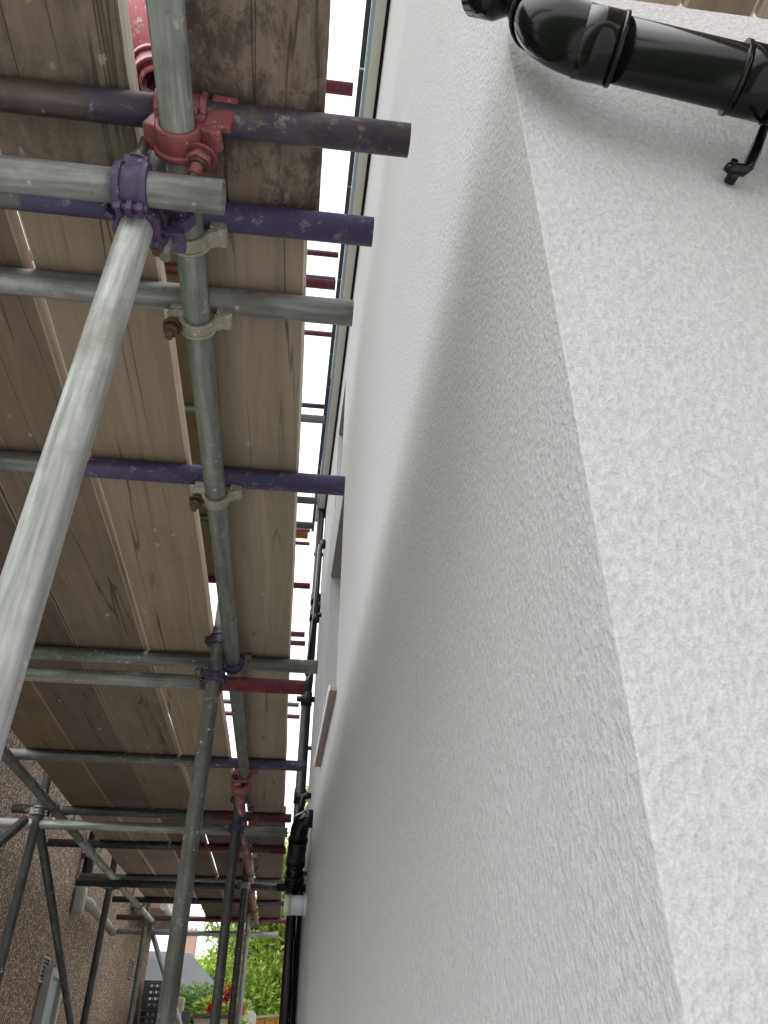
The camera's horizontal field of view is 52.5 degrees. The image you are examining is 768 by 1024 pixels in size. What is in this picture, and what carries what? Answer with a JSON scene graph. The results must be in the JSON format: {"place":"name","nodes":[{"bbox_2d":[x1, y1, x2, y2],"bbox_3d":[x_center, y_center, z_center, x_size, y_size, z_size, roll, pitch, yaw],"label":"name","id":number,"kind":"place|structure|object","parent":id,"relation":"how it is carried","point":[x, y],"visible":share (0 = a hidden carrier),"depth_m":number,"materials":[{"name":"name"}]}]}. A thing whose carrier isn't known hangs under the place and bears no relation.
{"place":"outdoors","nodes":[
{"label":"outdoors","id":0,"kind":"place"},
{"bbox_2d":[0,729,150,1023],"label":"pebbledashed house","id":1,"kind":"structure","parent":0,"point":[30,991],"depth_m":5.98,"materials":[{"name":"brown pebbledash render"}]},
{"bbox_2d":[32,967,61,1023],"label":"window","id":2,"kind":"structure","parent":1,"relation":"in","point":[47,1006],"depth_m":5.83,"materials":[{"name":"grey glass"}]},
{"bbox_2d":[81,831,97,872],"bbox_3d":[-2.530,2.976,6.694,0.098,0.420,0.100,4,-35,-5],"label":"window","id":3,"kind":"structure","parent":1,"relation":"attached to","point":[88,865],"depth_m":6.64,"materials":[{"name":"black glass"}]},
{"bbox_2d":[71,887,116,935],"bbox_3d":[-2.547,3.596,6.980,0.162,0.224,1.289,1,-35,-1],"label":"white wall pipe","id":4,"kind":"object","parent":1,"relation":"attached to","point":[82,901],"depth_m":6.55,"materials":[{"name":"plastic"}]},
{"bbox_2d":[131,888,172,929],"bbox_3d":[-2.807,4.969,9.832,0.420,0.385,2.000,4,-35,-5],"label":"lean to fascia","id":5,"kind":"object","parent":1,"relation":"attached to","point":[161,909],"visible":0.2,"depth_m":9.14,"materials":[{"name":"pink paint"}]},
{"bbox_2d":[185,927,198,955],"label":"distant house","id":6,"kind":"structure","parent":0,"point":[191,943],"depth_m":37.42,"materials":[{"name":"brick"}]},
{"bbox_2d":[17,0,371,959],"label":"sky","id":7,"kind":"structure","parent":0,"point":[346,16],"materials":[{"name":"white"}]},
{"bbox_2d":[296,0,767,1023],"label":"rendered house","id":8,"kind":"structure","parent":0,"point":[538,774],"depth_m":0.82,"materials":[{"name":"white textured render"},{"name":"dark grey tile"},{"name":"glass"}]},
{"bbox_2d":[276,809,312,894],"bbox_3d":[-0.535,2.111,4.792,0.224,0.431,0.569,4,-35,-5],"label":"soil pipe elbow","id":9,"kind":"object","parent":8,"relation":"attached to","point":[302,823],"visible":0.95,"depth_m":4.71,"materials":[{"name":"black plastic"}]},
{"bbox_2d":[285,876,303,1023],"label":"second black pipe","id":10,"kind":"object","parent":8,"relation":"attached to","point":[293,972],"visible":0.63,"depth_m":4.76,"materials":[{"name":"plastic"}]},
{"bbox_2d":[283,894,306,916],"bbox_3d":[-0.513,2.336,4.623,0.162,0.132,0.132,4,-35,-5],"label":"boiler flue","id":11,"kind":"object","parent":8,"relation":"attached to","point":[295,905],"visible":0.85,"depth_m":4.58,"materials":[{"name":"white plastic"}]},
{"bbox_2d":[298,792,310,813],"bbox_3d":[-0.523,1.971,5.128,0.091,0.243,0.051,4,-35,-5],"label":"waste elbow","id":12,"kind":"object","parent":8,"relation":"attached to","point":[304,796],"visible":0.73,"depth_m":5.15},
{"bbox_2d":[279,379,330,1023],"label":"black rainwater pipe","id":13,"kind":"object","parent":8,"relation":"attached to","point":[307,699],"visible":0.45,"depth_m":5.79,"materials":[{"name":"plastic"}]},
{"bbox_2d":[305,539,325,679],"bbox_3d":[-0.549,0.754,6.148,0.090,1.153,0.250,19,-39,-24],"label":"thin waste pipe","id":14,"kind":"object","parent":8,"relation":"attached to","point":[321,547],"visible":0.91,"depth_m":6.08,"materials":[{"name":"black plastic"}]},
{"bbox_2d":[314,685,336,766],"bbox_3d":[-0.244,1.092,3.875,0.145,0.028,1.104,5,-35,-6],"label":"window","id":15,"kind":"structure","parent":8,"relation":"in","point":[332,691],"depth_m":3.76,"materials":[{"name":"white plastic"}]},
{"bbox_2d":[461,0,505,21],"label":"gutter outlet","id":16,"kind":"object","parent":8,"relation":"attached to","point":[491,10],"visible":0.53,"depth_m":0.96,"materials":[{"name":"black plastic"}]},
{"bbox_2d":[504,0,767,184],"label":"downpipe offset","id":17,"kind":"object","parent":8,"relation":"attached to","point":[595,43],"visible":1,"depth_m":0.85,"materials":[{"name":"black plastic"}]},
{"bbox_2d":[635,0,680,5],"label":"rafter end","id":18,"kind":"object","parent":8,"relation":"attached to","point":[672,2],"visible":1,"depth_m":1.05,"materials":[{"name":"paint"}]},
{"bbox_2d":[754,0,767,18],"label":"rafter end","id":19,"kind":"object","parent":8,"relation":"attached to","point":[761,11],"visible":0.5,"depth_m":1.06,"materials":[{"name":"paint"}]},
{"label":"ground","id":20,"kind":"structure","parent":0,"visible":0},
{"bbox_2d":[175,997,184,1023],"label":"timber post","id":21,"kind":"object","parent":20,"relation":"on","point":[181,1003],"visible":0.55,"depth_m":8.35,"materials":[{"name":"beige wood"}]},
{"bbox_2d":[181,1011,190,1023],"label":"dark post","id":22,"kind":"object","parent":20,"relation":"on","point":[186,1017],"visible":1,"depth_m":8.08,"materials":[{"name":"grey wood"}]},
{"bbox_2d":[193,1014,227,1023],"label":"timber planter","id":23,"kind":"object","parent":22,"relation":"attached to","point":[204,1019],"visible":0.47,"depth_m":8.14,"materials":[{"name":"brown wood"}]},
{"bbox_2d":[138,951,252,1023],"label":"garden canopy","id":24,"kind":"object","parent":20,"relation":"on","point":[192,969],"visible":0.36,"depth_m":10.91,"materials":[{"name":"grey fabric"}]},
{"bbox_2d":[179,979,213,1023],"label":"flowering shrub","id":25,"kind":"object","parent":20,"relation":"on","point":[190,997],"visible":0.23,"depth_m":9.32,"materials":[{"name":"green plant"}]},
{"bbox_2d":[194,925,235,976],"bbox_3d":[-2.813,9.660,14.513,2.344,3.621,2.200,-22,-41,28],"label":"broadleaf tree","id":26,"kind":"object","parent":20,"relation":"on","point":[205,963],"visible":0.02,"depth_m":14.90,"materials":[{"name":"green plant"}]},
{"bbox_2d":[187,984,254,1023],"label":"photinia shrub","id":27,"kind":"object","parent":20,"relation":"on","point":[204,1007],"visible":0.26,"depth_m":8.75,"materials":[{"name":"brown plant"}]},
{"bbox_2d":[206,927,278,989],"bbox_3d":[-2.349,8.940,13.253,2.092,3.351,1.878,-3,-35,5],"label":"shaded tree","id":28,"kind":"object","parent":20,"relation":"on","point":[209,972],"visible":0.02,"depth_m":13.66,"materials":[{"name":"green plant"}]},
{"bbox_2d":[243,1010,255,1023],"bbox_3d":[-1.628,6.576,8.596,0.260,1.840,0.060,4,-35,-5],"label":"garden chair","id":29,"kind":"object","parent":20,"relation":"on","point":[251,1016],"visible":0.38,"depth_m":9.06,"materials":[{"name":"white plastic"}]},
{"bbox_2d":[199,832,303,1023],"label":"willow leaved tree","id":30,"kind":"object","parent":20,"relation":"on","point":[262,987],"visible":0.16,"depth_m":11.74,"materials":[{"name":"green plant"}]},
{"bbox_2d":[256,1014,278,1023],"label":"slatted fence","id":31,"kind":"object","parent":20,"relation":"on","point":[267,1021],"visible":0.15,"depth_m":9.65,"materials":[{"name":"orange wood"}]},
{"bbox_2d":[291,785,308,869],"bbox_3d":[-0.519,9.223,16.751,4.054,6.944,3.083,4,-35,-5],"label":"tall back tree","id":32,"kind":"object","parent":20,"relation":"on","point":[307,787],"depth_m":18.31,"materials":[{"name":"green plant"}]},
{"bbox_3d":[-2.856,6.696,9.606,0.420,0.300,0.360,4,-35,-5],"label":"plastic crate","id":33,"kind":"object","parent":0,"visible":0},
{"bbox_2d":[139,1009,157,1023],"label":"plastic crate","id":34,"kind":"object","parent":33,"relation":"on","point":[143,1016],"visible":0.52,"depth_m":9.71,"materials":[{"name":"black plastic"}]},
{"bbox_2d":[140,980,180,1009],"bbox_3d":[-2.852,6.189,9.963,0.420,0.300,0.360,4,-35,-5],"label":"plastic crate","id":35,"kind":"object","parent":34,"relation":"on","point":[147,989],"visible":0.52,"depth_m":9.86,"materials":[{"name":"black plastic"}]},
{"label":"alley paving","id":36,"kind":"structure","parent":0,"visible":0},
{"bbox_2d":[0,0,410,1023],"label":"tube scaffold","id":37,"kind":"object","parent":36,"relation":"on","point":[158,194],"visible":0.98,"depth_m":1.38,"materials":[{"name":"metal"}]},
{"bbox_2d":[10,681,111,805],"bbox_3d":[-1.429,0.526,2.817,0.230,0.041,3.894,4,-35,-5],"label":"scaffold board","id":38,"kind":"object","parent":37,"relation":"on","point":[35,724],"visible":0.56,"depth_m":3.53,"materials":[{"name":"paint"}]},
{"bbox_2d":[0,0,143,166],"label":"scaffold board","id":39,"kind":"object","parent":37,"relation":"on","point":[87,42],"visible":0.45,"depth_m":1.11,"materials":[{"name":"wood"}]},
{"bbox_2d":[0,485,152,807],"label":"scaffold board","id":40,"kind":"object","parent":37,"relation":"on","point":[82,715],"visible":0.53,"depth_m":3.19,"materials":[{"name":"paint"}]},
{"bbox_2d":[0,209,190,808],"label":"scaffold board","id":41,"kind":"object","parent":37,"relation":"on","point":[90,589],"visible":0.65,"depth_m":2.18,"materials":[{"name":"paint"}]},
{"bbox_2d":[72,805,170,897],"bbox_3d":[-1.842,2.591,5.749,0.227,0.041,3.314,4,-35,-5],"label":"scaffold board","id":42,"kind":"object","parent":37,"relation":"on","point":[131,861],"visible":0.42,"depth_m":5.47,"materials":[{"name":"paint"}]},
{"bbox_2d":[18,211,233,810],"bbox_3d":[-0.726,0.577,2.880,0.232,0.041,3.894,4,-35,-5],"label":"scaffold board","id":43,"kind":"object","parent":37,"relation":"on","point":[157,531],"visible":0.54,"depth_m":1.92,"materials":[{"name":"paint"}]},
{"bbox_2d":[113,806,196,897],"bbox_3d":[-1.613,2.607,5.770,0.224,0.041,3.314,4,-35,-5],"label":"scaffold board","id":44,"kind":"object","parent":37,"relation":"on","point":[163,862],"visible":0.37,"depth_m":5.40,"materials":[{"name":"paint"}]},
{"bbox_2d":[164,252,214,576],"bbox_3d":[-1.153,-0.514,4.705,0.230,0.041,3.620,4,-35,-5],"label":"scaffold board","id":45,"kind":"object","parent":37,"relation":"on","point":[183,362],"visible":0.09,"depth_m":4.61,"materials":[{"name":"paint"}]},
{"bbox_2d":[155,808,223,916],"bbox_3d":[-1.432,2.881,6.156,0.232,0.041,4.214,4,-35,-5],"label":"scaffold board","id":46,"kind":"object","parent":37,"relation":"on","point":[205,865],"visible":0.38,"depth_m":5.82,"materials":[{"name":"paint"}]},
{"bbox_2d":[202,810,251,916],"bbox_3d":[-1.192,2.899,6.178,0.229,0.041,4.214,4,-35,-5],"label":"scaffold board","id":47,"kind":"object","parent":37,"relation":"on","point":[221,860],"visible":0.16,"depth_m":5.52,"materials":[{"name":"paint"}]},
{"bbox_2d":[206,232,307,812],"bbox_3d":[-0.457,0.596,2.905,0.214,0.041,3.894,4,-35,-5],"label":"scaffold board","id":48,"kind":"object","parent":37,"relation":"on","point":[259,363],"visible":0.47,"depth_m":1.82,"materials":[{"name":"paint"}]},
{"bbox_2d":[184,0,330,210],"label":"scaffold board","id":49,"kind":"object","parent":37,"relation":"on","point":[272,53],"visible":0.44,"depth_m":1.12,"materials":[{"name":"paint"}]},
{"bbox_2d":[249,806,285,917],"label":"scaffold board","id":50,"kind":"object","parent":37,"relation":"on","point":[270,865],"visible":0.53,"depth_m":5.69,"materials":[{"name":"paint"}]},
{"bbox_2d":[296,532,307,538],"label":"scaffold board","id":51,"kind":"object","parent":37,"relation":"on","point":[302,535],"visible":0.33,"depth_m":9.81,"materials":[{"name":"paint"}]},
{"bbox_2d":[681,0,758,16],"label":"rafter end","id":52,"kind":"object","parent":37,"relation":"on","point":[742,7],"visible":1,"depth_m":1.05,"materials":[{"name":"paint"}]}
]}

